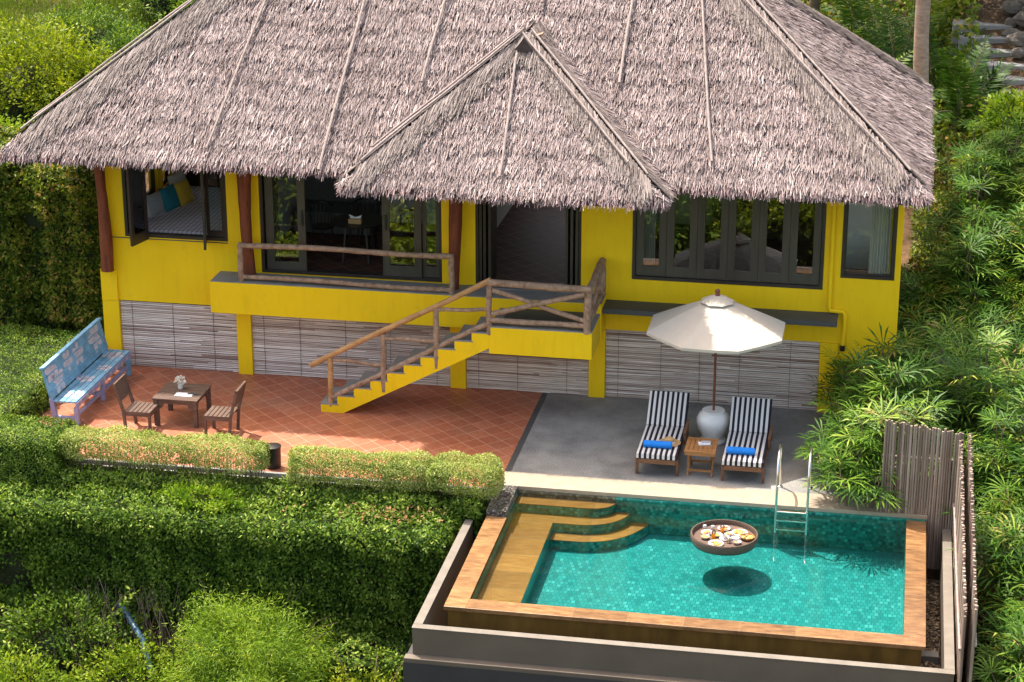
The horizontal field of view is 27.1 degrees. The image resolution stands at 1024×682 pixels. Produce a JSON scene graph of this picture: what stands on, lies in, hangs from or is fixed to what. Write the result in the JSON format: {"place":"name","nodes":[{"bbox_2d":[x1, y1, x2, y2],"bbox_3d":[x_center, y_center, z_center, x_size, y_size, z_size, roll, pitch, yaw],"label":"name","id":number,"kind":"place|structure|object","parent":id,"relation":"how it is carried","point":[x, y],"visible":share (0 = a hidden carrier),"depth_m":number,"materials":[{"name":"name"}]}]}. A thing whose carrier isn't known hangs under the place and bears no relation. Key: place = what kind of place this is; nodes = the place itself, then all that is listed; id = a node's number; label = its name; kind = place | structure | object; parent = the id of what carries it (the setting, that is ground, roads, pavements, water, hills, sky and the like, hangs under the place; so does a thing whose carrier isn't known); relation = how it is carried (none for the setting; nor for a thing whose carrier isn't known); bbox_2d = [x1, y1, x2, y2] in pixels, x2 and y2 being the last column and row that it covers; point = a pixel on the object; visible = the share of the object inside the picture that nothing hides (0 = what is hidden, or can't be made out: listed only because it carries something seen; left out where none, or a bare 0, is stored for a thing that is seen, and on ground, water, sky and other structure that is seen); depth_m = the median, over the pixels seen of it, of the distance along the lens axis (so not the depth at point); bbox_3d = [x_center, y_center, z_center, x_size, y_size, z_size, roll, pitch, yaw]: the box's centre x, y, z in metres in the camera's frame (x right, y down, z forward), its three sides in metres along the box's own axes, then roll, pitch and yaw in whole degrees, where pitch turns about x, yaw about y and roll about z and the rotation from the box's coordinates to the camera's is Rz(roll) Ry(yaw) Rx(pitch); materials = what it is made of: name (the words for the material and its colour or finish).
{"place":"outdoors","nodes":[
{"label":"outdoors","id":0,"kind":"place"},
{"bbox_2d":[32,363,541,486],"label":"tiled terrace","id":1,"kind":"structure","parent":0,"point":[285,412],"depth_m":36.63,"materials":[{"name":"tile"}]},
{"bbox_2d":[39,317,131,425],"bbox_3d":[-7.463,0.519,37.277,0.628,1.052,2.680,4,20,10],"label":"painted bench","id":2,"kind":"object","parent":1,"relation":"on","point":[91,379],"visible":0.99,"depth_m":37.14,"materials":[{"name":"blue paint"}]},
{"bbox_2d":[113,374,160,434],"bbox_3d":[-6.356,1.073,35.951,0.622,0.890,0.510,4,20,10],"label":"garden chair","id":3,"kind":"object","parent":1,"relation":"on","point":[122,390],"visible":0.98,"depth_m":35.86,"materials":[{"name":"brown wood"}]},
{"bbox_2d":[152,382,211,427],"bbox_3d":[-5.660,1.101,36.450,0.800,0.500,0.800,4,20,10],"label":"garden table","id":4,"kind":"object","parent":1,"relation":"on","point":[166,393],"visible":0.98,"depth_m":36.23,"materials":[{"name":"brown wood"}]},
{"bbox_2d":[203,380,245,435],"bbox_3d":[-4.831,1.151,35.733,0.622,0.890,0.510,4,20,10],"label":"garden chair","id":5,"kind":"object","parent":1,"relation":"on","point":[217,413],"visible":0.94,"depth_m":35.64,"materials":[{"name":"brown wood"}]},
{"bbox_2d":[321,308,599,412],"bbox_3d":[-0.901,0.374,36.604,4.735,1.768,1.003,4,20,10],"label":"outdoor staircase","id":6,"kind":"structure","parent":1,"relation":"on","point":[546,341],"depth_m":35.99,"materials":[{"name":"yellow paint"}]},
{"bbox_2d":[309,257,605,406],"bbox_3d":[-0.939,-0.163,36.705,4.952,2.516,1.605,4,20,10],"label":"log handrail","id":7,"kind":"object","parent":6,"relation":"on","point":[587,292],"visible":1,"depth_m":35.78,"materials":[{"name":"wood"}]},
{"bbox_2d":[294,176,380,235],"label":"wall","id":8,"kind":"structure","parent":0,"point":[317,189],"depth_m":40.65,"materials":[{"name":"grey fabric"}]},
{"bbox_2d":[0,0,1023,681],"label":"ground","id":9,"kind":"structure","parent":0,"point":[990,12],"depth_m":43.73,"materials":[{"name":"brown soil"}]},
{"bbox_2d":[0,411,79,492],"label":"trimmed hedge","id":10,"kind":"object","parent":9,"relation":"on","point":[31,450],"visible":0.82,"depth_m":34.19,"materials":[{"name":"green plant"}]},
{"bbox_2d":[0,489,79,621],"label":"leafy shrub","id":11,"kind":"object","parent":9,"relation":"on","point":[13,571],"visible":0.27,"depth_m":33.96,"materials":[{"name":"green plant"}]},
{"bbox_2d":[0,629,92,681],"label":"leafy shrub","id":12,"kind":"object","parent":9,"relation":"on","point":[12,675],"visible":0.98,"depth_m":32.53,"materials":[{"name":"green plant"}]},
{"bbox_2d":[0,322,101,423],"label":"clipped hedge","id":13,"kind":"object","parent":9,"relation":"on","point":[25,354],"visible":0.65,"depth_m":37.64,"materials":[{"name":"green plant"}]},
{"bbox_2d":[0,8,114,124],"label":"round shrub","id":14,"kind":"object","parent":9,"relation":"on","point":[22,79],"visible":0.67,"depth_m":49.63,"materials":[{"name":"green plant"}]},
{"bbox_2d":[17,40,120,121],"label":"round shrub","id":15,"kind":"object","parent":9,"relation":"on","point":[95,61],"visible":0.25,"depth_m":49.11,"materials":[{"name":"green plant"}]},
{"bbox_2d":[0,124,147,342],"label":"tall hedge","id":16,"kind":"object","parent":9,"relation":"on","point":[50,263],"visible":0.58,"depth_m":39.63,"materials":[{"name":"green plant"}]},
{"bbox_2d":[0,574,149,680],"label":"leafy shrub","id":17,"kind":"object","parent":9,"relation":"on","point":[48,626],"visible":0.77,"depth_m":33.25,"materials":[{"name":"green plant"}]},
{"bbox_2d":[21,0,141,61],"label":"round shrub","id":18,"kind":"object","parent":9,"relation":"on","point":[93,18],"visible":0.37,"depth_m":53.32,"materials":[{"name":"green plant"}]},
{"bbox_2d":[0,0,169,130],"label":"grass","id":19,"kind":"structure","parent":9,"relation":"on","point":[6,7],"depth_m":56.61,"materials":[{"name":"plant"}]},
{"bbox_2d":[39,571,199,681],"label":"dry stalks","id":20,"kind":"object","parent":9,"relation":"on","point":[162,628],"visible":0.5,"depth_m":33.27,"materials":[{"name":"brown plant"}]},
{"bbox_2d":[60,602,189,681],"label":"leafy shrub","id":21,"kind":"object","parent":9,"relation":"on","point":[116,661],"visible":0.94,"depth_m":32.72,"materials":[{"name":"green plant"}]},
{"bbox_2d":[88,15,161,59],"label":"round shrub","id":22,"kind":"object","parent":9,"relation":"on","point":[117,42],"visible":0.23,"depth_m":51.81,"materials":[{"name":"green plant"}]},
{"bbox_2d":[56,423,271,488],"bbox_3d":[-5.601,1.952,34.184,3.559,1.115,0.833,4,20,10],"label":"trimmed hedge","id":23,"kind":"object","parent":9,"relation":"on","point":[261,454],"visible":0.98,"depth_m":33.94,"materials":[{"name":"green plant"}]},
{"bbox_2d":[0,460,487,681],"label":"hedge","id":24,"kind":"object","parent":9,"relation":"on","point":[350,567],"visible":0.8,"depth_m":33.28,"materials":[{"name":"green plant"}]},
{"bbox_2d":[153,477,263,521],"bbox_3d":[-4.870,2.521,33.504,1.842,0.516,1.051,4,20,10],"label":"creeper","id":25,"kind":"object","parent":24,"relation":"on","point":[214,494],"visible":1,"depth_m":33.42,"materials":[{"name":"green plant"}]},
{"bbox_2d":[143,567,355,681],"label":"bamboo shrub","id":26,"kind":"object","parent":9,"relation":"on","point":[269,660],"visible":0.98,"depth_m":32.11,"materials":[{"name":"green plant"}]},
{"bbox_2d":[284,444,505,519],"bbox_3d":[-1.855,2.196,33.538,3.569,1.085,0.965,4,20,10],"label":"trimmed hedge","id":27,"kind":"object","parent":9,"relation":"on","point":[429,473],"visible":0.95,"depth_m":33.32,"materials":[{"name":"green plant"}]},
{"bbox_2d":[0,0,938,412],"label":"thatched villa","id":28,"kind":"object","parent":9,"relation":"on","point":[568,142],"visible":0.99,"depth_m":36.63,"materials":[{"name":"plant"}]},
{"bbox_2d":[121,167,227,241],"bbox_3d":[-6.001,-2.632,37.804,1.930,1.650,0.140,4,20,10],"label":"window frame","id":29,"kind":"structure","parent":28,"relation":"in","point":[123,174],"depth_m":37.95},
{"bbox_2d":[148,170,221,234],"bbox_3d":[-5.608,-2.410,40.050,2.300,0.849,3.300,4,20,10],"label":"bed","id":30,"kind":"object","parent":28,"relation":"on","point":[186,219],"visible":0.07,"depth_m":39.57,"materials":[{"name":"grey fabric"}]},
{"bbox_2d":[264,174,306,270],"bbox_3d":[-4.011,-2.248,37.544,0.720,2.100,0.070,4,20,10],"label":"sliding door","id":31,"kind":"structure","parent":28,"relation":"in","point":[301,265],"depth_m":37.61,"materials":[{"name":"black metal"}]},
{"bbox_2d":[237,242,454,293],"bbox_3d":[-2.916,-1.291,37.058,3.913,0.736,0.130,4,20,10],"label":"balcony railing","id":32,"kind":"object","parent":28,"relation":"on","point":[242,276],"visible":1,"depth_m":37.01,"materials":[{"name":"wood"}]},
{"bbox_2d":[330,213,381,263],"bbox_3d":[-2.791,-1.842,38.620,1.020,0.743,1.020,4,20,10],"label":"dining table","id":33,"kind":"object","parent":28,"relation":"on","point":[371,220],"visible":0.85,"depth_m":38.46,"materials":[{"name":"black wood"}]},
{"bbox_2d":[382,195,421,277],"bbox_3d":[-1.936,-2.119,37.183,0.700,2.100,0.070,4,20,10],"label":"sliding door","id":34,"kind":"structure","parent":28,"relation":"in","point":[388,269],"depth_m":37.31,"materials":[{"name":"black metal"}]},
{"bbox_2d":[422,197,438,276],"bbox_3d":[-1.416,-2.113,37.164,0.310,2.100,0.040,4,20,10],"label":"sliding door","id":35,"kind":"structure","parent":28,"relation":"in","point":[428,271],"depth_m":37.27,"materials":[{"name":"grey metal"}]},
{"bbox_2d":[488,201,496,278],"bbox_3d":[-0.341,-2.103,37.167,0.045,2.120,0.570,4,20,10],"label":"folded door","id":36,"kind":"structure","parent":28,"relation":"in","point":[492,211],"depth_m":37.18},
{"bbox_2d":[636,203,667,276],"bbox_3d":[2.399,-1.986,36.374,0.519,1.810,0.040,4,20,10],"label":"folding window","id":37,"kind":"structure","parent":28,"relation":"in","point":[641,269],"depth_m":36.48,"materials":[{"name":"grey metal"}]},
{"bbox_2d":[666,194,698,277],"bbox_3d":[2.915,-1.954,36.284,0.519,1.810,0.040,4,20,10],"label":"folding window","id":38,"kind":"structure","parent":28,"relation":"in","point":[671,271],"depth_m":36.36,"materials":[{"name":"grey metal"}]},
{"bbox_2d":[696,195,728,279],"bbox_3d":[3.431,-1.922,36.194,0.519,1.810,0.040,4,20,10],"label":"folding window","id":39,"kind":"structure","parent":28,"relation":"in","point":[701,273],"depth_m":36.26,"materials":[{"name":"grey metal"}]},
{"bbox_2d":[632,201,826,289],"bbox_3d":[3.696,-1.907,36.166,3.270,1.920,0.185,4,20,10],"label":"window frame","id":40,"kind":"structure","parent":28,"relation":"in","point":[642,277],"depth_m":36.35,"materials":[{"name":"wood"}]},
{"bbox_2d":[727,197,760,281],"bbox_3d":[3.948,-1.890,36.104,0.519,1.810,0.040,4,20,10],"label":"folding window","id":41,"kind":"structure","parent":28,"relation":"in","point":[732,274],"depth_m":36.17,"materials":[{"name":"black metal"}]},
{"bbox_2d":[757,198,791,282],"bbox_3d":[4.464,-1.858,36.014,0.519,1.810,0.040,4,20,10],"label":"folding window","id":42,"kind":"structure","parent":28,"relation":"in","point":[763,276],"depth_m":36.08,"materials":[{"name":"black metal"}]},
{"bbox_2d":[788,200,822,284],"bbox_3d":[4.980,-1.827,35.924,0.519,1.810,0.040,4,20,10],"label":"folding window","id":43,"kind":"structure","parent":28,"relation":"in","point":[793,278],"depth_m":35.99,"materials":[{"name":"black metal"}]},
{"bbox_2d":[868,204,892,273],"bbox_3d":[6.239,-1.837,35.865,0.344,1.830,0.064,4,20,10],"label":"curtain","id":44,"kind":"object","parent":28,"relation":"hanging from","point":[880,235],"visible":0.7,"depth_m":35.90,"materials":[{"name":"white fabric"}]},
{"bbox_2d":[403,519,954,681],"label":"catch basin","id":45,"kind":"object","parent":9,"relation":"on","point":[440,650],"visible":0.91,"depth_m":29.33,"materials":[{"name":"concrete"}]},
{"bbox_2d":[444,485,925,666],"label":"swimming pool","id":46,"kind":"structure","parent":45,"relation":"on","point":[842,586],"depth_m":31.88,"materials":[{"name":"teal tile"}]},
{"bbox_2d":[447,579,939,668],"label":"basin pebbles","id":47,"kind":"object","parent":45,"relation":"in","point":[933,593],"visible":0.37,"depth_m":31.59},
{"bbox_2d":[803,346,880,425],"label":"lady palm","id":48,"kind":"object","parent":9,"relation":"on","point":[835,362],"visible":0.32,"depth_m":35.99,"materials":[{"name":"green plant"}]},
{"bbox_2d":[792,415,896,492],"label":"lady palm","id":49,"kind":"object","parent":9,"relation":"on","point":[824,456],"visible":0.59,"depth_m":33.37,"materials":[{"name":"green plant"}]},
{"bbox_2d":[800,436,907,513],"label":"lady palm","id":50,"kind":"object","parent":9,"relation":"on","point":[841,480],"visible":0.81,"depth_m":32.80,"materials":[{"name":"green plant"}]},
{"bbox_2d":[804,371,919,443],"bbox_3d":[5.798,1.391,34.236,2.001,1.650,1.450,17,26,40],"label":"lady palm","id":51,"kind":"object","parent":9,"relation":"on","point":[856,404],"visible":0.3,"depth_m":34.18,"materials":[{"name":"green plant"}]},
{"bbox_2d":[827,345,916,433],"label":"lady palm","id":52,"kind":"object","parent":9,"relation":"on","point":[864,369],"visible":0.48,"depth_m":34.60,"materials":[{"name":"green plant"}]},
{"bbox_2d":[819,426,939,506],"bbox_3d":[5.785,1.971,33.360,1.977,1.357,2.225,-2,20,-4],"label":"lady palm","id":53,"kind":"object","parent":9,"relation":"on","point":[875,480],"visible":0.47,"depth_m":32.79,"materials":[{"name":"green plant"}]},
{"bbox_2d":[821,0,942,55],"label":"feather palm","id":54,"kind":"object","parent":9,"relation":"on","point":[846,10],"visible":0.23,"depth_m":50.74,"materials":[{"name":"green plant"}]},
{"bbox_2d":[828,383,941,473],"bbox_3d":[5.941,1.597,33.453,2.192,1.807,1.588,-11,22,-29],"label":"lady palm","id":55,"kind":"object","parent":9,"relation":"on","point":[876,429],"visible":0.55,"depth_m":33.27,"materials":[{"name":"green plant"}]},
{"bbox_2d":[834,323,938,399],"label":"lady palm","id":56,"kind":"object","parent":9,"relation":"on","point":[892,355],"visible":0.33,"depth_m":35.30,"materials":[{"name":"green plant"}]},
{"bbox_2d":[800,0,986,185],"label":"undergrowth","id":57,"kind":"object","parent":9,"relation":"on","point":[964,48],"visible":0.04,"depth_m":48.24,"materials":[{"name":"green plant"}]},
{"bbox_2d":[854,346,957,430],"bbox_3d":[6.352,1.136,34.218,1.934,2.141,1.526,-9,21,-24],"label":"lady palm","id":58,"kind":"object","parent":9,"relation":"on","point":[908,375],"visible":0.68,"depth_m":33.96,"materials":[{"name":"green plant"}]},
{"bbox_2d":[845,0,966,57],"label":"feather palm","id":59,"kind":"object","parent":9,"relation":"on","point":[937,4],"visible":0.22,"depth_m":50.71,"materials":[{"name":"green plant"}]},
{"bbox_2d":[862,385,972,482],"bbox_3d":[6.459,1.590,33.575,2.097,1.728,1.519,-10,22,-26],"label":"lady palm","id":60,"kind":"object","parent":9,"relation":"on","point":[926,418],"visible":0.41,"depth_m":33.47,"materials":[{"name":"green plant"}]},
{"bbox_2d":[879,419,963,569],"bbox_3d":[6.282,2.372,32.662,1.200,2.438,0.083,4,20,10],"label":"bamboo fence","id":61,"kind":"object","parent":9,"relation":"on","point":[942,489],"visible":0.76,"depth_m":32.53,"materials":[{"name":"wood"}]},
{"bbox_2d":[913,0,930,82],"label":"palm tree","id":62,"kind":"object","parent":9,"relation":"on","point":[921,43],"visible":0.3,"depth_m":43.54,"materials":[{"name":"brown plant"}]},
{"bbox_2d":[898,263,954,323],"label":"lady palm","id":63,"kind":"object","parent":9,"relation":"on","point":[922,282],"visible":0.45,"depth_m":39.05,"materials":[{"name":"green plant"}]},
{"bbox_2d":[891,330,964,430],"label":"lady palm","id":64,"kind":"object","parent":9,"relation":"on","point":[952,344],"visible":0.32,"depth_m":34.86,"materials":[{"name":"green plant"}]},
{"bbox_2d":[853,0,1005,97],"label":"feather palm","id":65,"kind":"object","parent":9,"relation":"on","point":[886,48],"visible":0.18,"depth_m":49.19,"materials":[{"name":"green plant"}]},
{"bbox_2d":[897,275,964,338],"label":"lady palm","id":66,"kind":"object","parent":9,"relation":"on","point":[939,309],"visible":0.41,"depth_m":38.53,"materials":[{"name":"green plant"}]},
{"bbox_2d":[881,6,993,107],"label":"feather palm","id":67,"kind":"object","parent":9,"relation":"on","point":[936,62],"visible":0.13,"depth_m":48.00,"materials":[{"name":"green plant"}]},
{"bbox_2d":[903,147,976,422],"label":"undergrowth","id":68,"kind":"object","parent":9,"relation":"on","point":[914,251],"visible":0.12,"depth_m":43.19,"materials":[{"name":"green plant"}]},
{"bbox_2d":[898,316,1001,423],"bbox_3d":[7.623,0.555,36.541,1.726,1.964,2.382,-2,20,-7],"label":"lady palm","id":69,"kind":"object","parent":9,"relation":"on","point":[961,336],"visible":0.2,"depth_m":36.43,"materials":[{"name":"green plant"}]},
{"bbox_2d":[900,307,1018,379],"bbox_3d":[7.742,0.340,37.238,2.478,2.043,1.795,2,20,4],"label":"lady palm","id":70,"kind":"object","parent":9,"relation":"on","point":[943,317],"visible":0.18,"depth_m":37.25,"materials":[{"name":"green plant"}]},
{"bbox_2d":[952,434,977,681],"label":"bamboo fence","id":71,"kind":"object","parent":9,"relation":"on","point":[965,599],"visible":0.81,"depth_m":29.55,"materials":[{"name":"wood"}]},
{"bbox_2d":[911,350,1019,469],"bbox_3d":[7.484,1.285,34.643,1.593,2.236,2.019,-8,21,-22],"label":"lady palm","id":72,"kind":"object","parent":9,"relation":"on","point":[976,392],"visible":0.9,"depth_m":34.38,"materials":[{"name":"green plant"}]},
{"bbox_2d":[928,270,1003,329],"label":"lady palm","id":73,"kind":"object","parent":9,"relation":"on","point":[975,300],"visible":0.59,"depth_m":38.35,"materials":[{"name":"green plant"}]},
{"bbox_2d":[923,221,1009,315],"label":"lady palm","id":74,"kind":"object","parent":9,"relation":"on","point":[965,245],"visible":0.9,"depth_m":38.76,"materials":[{"name":"green plant"}]},
{"bbox_2d":[912,167,1023,284],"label":"lady palm","id":75,"kind":"object","parent":9,"relation":"on","point":[975,215],"visible":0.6,"depth_m":40.12,"materials":[{"name":"green plant"}]},
{"bbox_2d":[915,242,1022,316],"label":"lady palm","id":76,"kind":"object","parent":9,"relation":"on","point":[986,277],"visible":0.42,"depth_m":38.96,"materials":[{"name":"green plant"}]},
{"bbox_2d":[929,40,1015,134],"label":"feather palm","id":77,"kind":"object","parent":9,"relation":"on","point":[962,80],"visible":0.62,"depth_m":45.06,"materials":[{"name":"green plant"}]},
{"bbox_2d":[924,325,1023,448],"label":"lady palm","id":78,"kind":"object","parent":9,"relation":"on","point":[994,365],"visible":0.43,"depth_m":35.11,"materials":[{"name":"green plant"}]},
{"bbox_2d":[933,138,1018,217],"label":"lady palm","id":79,"kind":"object","parent":9,"relation":"on","point":[973,171],"visible":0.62,"depth_m":41.09,"materials":[{"name":"green plant"}]},
{"bbox_2d":[935,470,1023,564],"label":"lady palm","id":80,"kind":"object","parent":9,"relation":"on","point":[981,516],"visible":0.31,"depth_m":32.47,"materials":[{"name":"green plant"}]},
{"bbox_2d":[940,218,1020,288],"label":"lady palm","id":81,"kind":"object","parent":9,"relation":"on","point":[991,235],"visible":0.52,"depth_m":39.35,"materials":[{"name":"green plant"}]},
{"bbox_2d":[938,404,1023,514],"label":"lady palm","id":82,"kind":"object","parent":9,"relation":"on","point":[986,461],"visible":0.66,"depth_m":33.26,"materials":[{"name":"green plant"}]},
{"bbox_2d":[944,510,1023,637],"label":"lady palm","id":83,"kind":"object","parent":9,"relation":"on","point":[1000,564],"visible":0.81,"depth_m":30.90,"materials":[{"name":"green plant"}]},
{"bbox_2d":[951,19,1023,112],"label":"garden steps","id":84,"kind":"structure","parent":9,"relation":"on","point":[962,40],"depth_m":48.22,"materials":[{"name":"stone"}]},
{"bbox_2d":[953,581,1023,667],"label":"lady palm","id":85,"kind":"object","parent":9,"relation":"on","point":[994,629],"visible":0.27,"depth_m":30.50,"materials":[{"name":"green plant"}]},
{"bbox_2d":[962,126,1023,225],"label":"lady palm","id":86,"kind":"object","parent":9,"relation":"on","point":[1007,160],"visible":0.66,"depth_m":41.58,"materials":[{"name":"green plant"}]},
{"bbox_2d":[963,603,1023,681],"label":"lady palm","id":87,"kind":"object","parent":9,"relation":"on","point":[1011,654],"visible":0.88,"depth_m":28.98,"materials":[{"name":"green plant"}]},
{"bbox_2d":[964,146,1023,681],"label":"undergrowth","id":88,"kind":"object","parent":9,"relation":"on","point":[980,592],"visible":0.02,"depth_m":32.33,"materials":[{"name":"green plant"}]},
{"bbox_2d":[967,87,1023,159],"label":"leafy shrub","id":89,"kind":"object","parent":9,"relation":"on","point":[1013,103],"visible":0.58,"depth_m":43.32,"materials":[{"name":"green plant"}]},
{"bbox_2d":[976,385,1023,476],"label":"lady palm","id":90,"kind":"object","parent":9,"relation":"on","point":[1021,417],"visible":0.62,"depth_m":33.71,"materials":[{"name":"green plant"}]},
{"bbox_2d":[976,503,1023,611],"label":"lady palm","id":91,"kind":"object","parent":9,"relation":"on","point":[1019,517],"visible":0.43,"depth_m":31.33,"materials":[{"name":"green plant"}]},
{"bbox_2d":[978,105,1023,203],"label":"lady palm","id":92,"kind":"object","parent":9,"relation":"on","point":[1010,140],"visible":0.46,"depth_m":42.01,"materials":[{"name":"green plant"}]},
{"bbox_2d":[643,209,655,265],"bbox_3d":[2.376,-2.097,36.596,0.224,1.830,0.064,4,20,10],"label":"window pane","id":93,"kind":"structure","parent":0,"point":[649,236],"depth_m":36.69,"materials":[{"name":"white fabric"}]},
{"bbox_2d":[511,393,927,501],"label":"grey terrace","id":94,"kind":"structure","parent":0,"point":[581,436],"depth_m":35.30,"materials":[{"name":"concrete"}]},
{"bbox_2d":[635,390,689,476],"bbox_3d":[2.504,1.511,34.844,0.730,0.802,1.832,4,20,10],"label":"sun lounger","id":95,"kind":"object","parent":94,"relation":"on","point":[667,414],"visible":0.97,"depth_m":35.19,"materials":[{"name":"fabric"}]},
{"bbox_2d":[684,437,718,477],"bbox_3d":[3.057,1.898,34.289,0.500,0.466,0.620,4,20,10],"label":"side table","id":96,"kind":"object","parent":94,"relation":"on","point":[689,451],"visible":1,"depth_m":34.16,"materials":[{"name":"brown wood"}]},
{"bbox_2d":[696,406,729,445],"bbox_3d":[3.364,1.412,35.470,0.570,0.570,0.570,4,20,10],"label":"ceramic urn","id":97,"kind":"object","parent":94,"relation":"on","point":[712,424],"visible":0.86,"depth_m":35.26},
{"bbox_2d":[647,288,784,410],"bbox_3d":[3.364,0.201,35.040,2.199,2.240,2.199,4,20,10],"label":"parasol","id":98,"kind":"object","parent":97,"relation":"in","point":[716,323],"visible":1,"depth_m":34.35,"materials":[{"name":"beige fabric"}]},
{"bbox_2d":[504,471,927,519],"bbox_3d":[3.145,2.433,33.528,6.740,0.064,0.550,4,20,10],"label":"terrace edge","id":99,"kind":"object","parent":94,"relation":"attached to","point":[667,491],"visible":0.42,"depth_m":33.50,"materials":[{"name":"beige stone"}]},
{"bbox_2d":[721,397,772,483],"bbox_3d":[3.854,1.608,34.570,0.730,0.801,1.832,4,20,10],"label":"sun lounger","id":100,"kind":"object","parent":94,"relation":"on","point":[750,421],"visible":0.94,"depth_m":34.87,"materials":[{"name":"fabric"}]},
{"bbox_2d":[774,444,812,534],"bbox_3d":[4.419,2.254,33.244,0.570,1.271,0.984,4,20,10],"label":"pool ladder","id":101,"kind":"object","parent":94,"relation":"attached to","point":[779,474],"visible":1,"depth_m":32.92,"materials":[{"name":"metal"}]},
{"bbox_2d":[711,196,814,242],"bbox_3d":[4.787,-2.336,39.917,2.000,0.800,0.515,4,20,10],"label":"window frame","id":102,"kind":"object","parent":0,"point":[775,221],"visible":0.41,"depth_m":39.67,"materials":[{"name":"brown wood"}]},
{"label":"pool water","id":103,"kind":"structure","parent":0,"visible":0},
{"bbox_2d":[690,519,758,555],"bbox_3d":[3.207,2.974,32.062,1.030,0.155,1.030,4,20,10],"label":"floating tray","id":104,"kind":"object","parent":103,"relation":"on","point":[725,549],"visible":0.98,"depth_m":31.92,"materials":[{"name":"wicker"}]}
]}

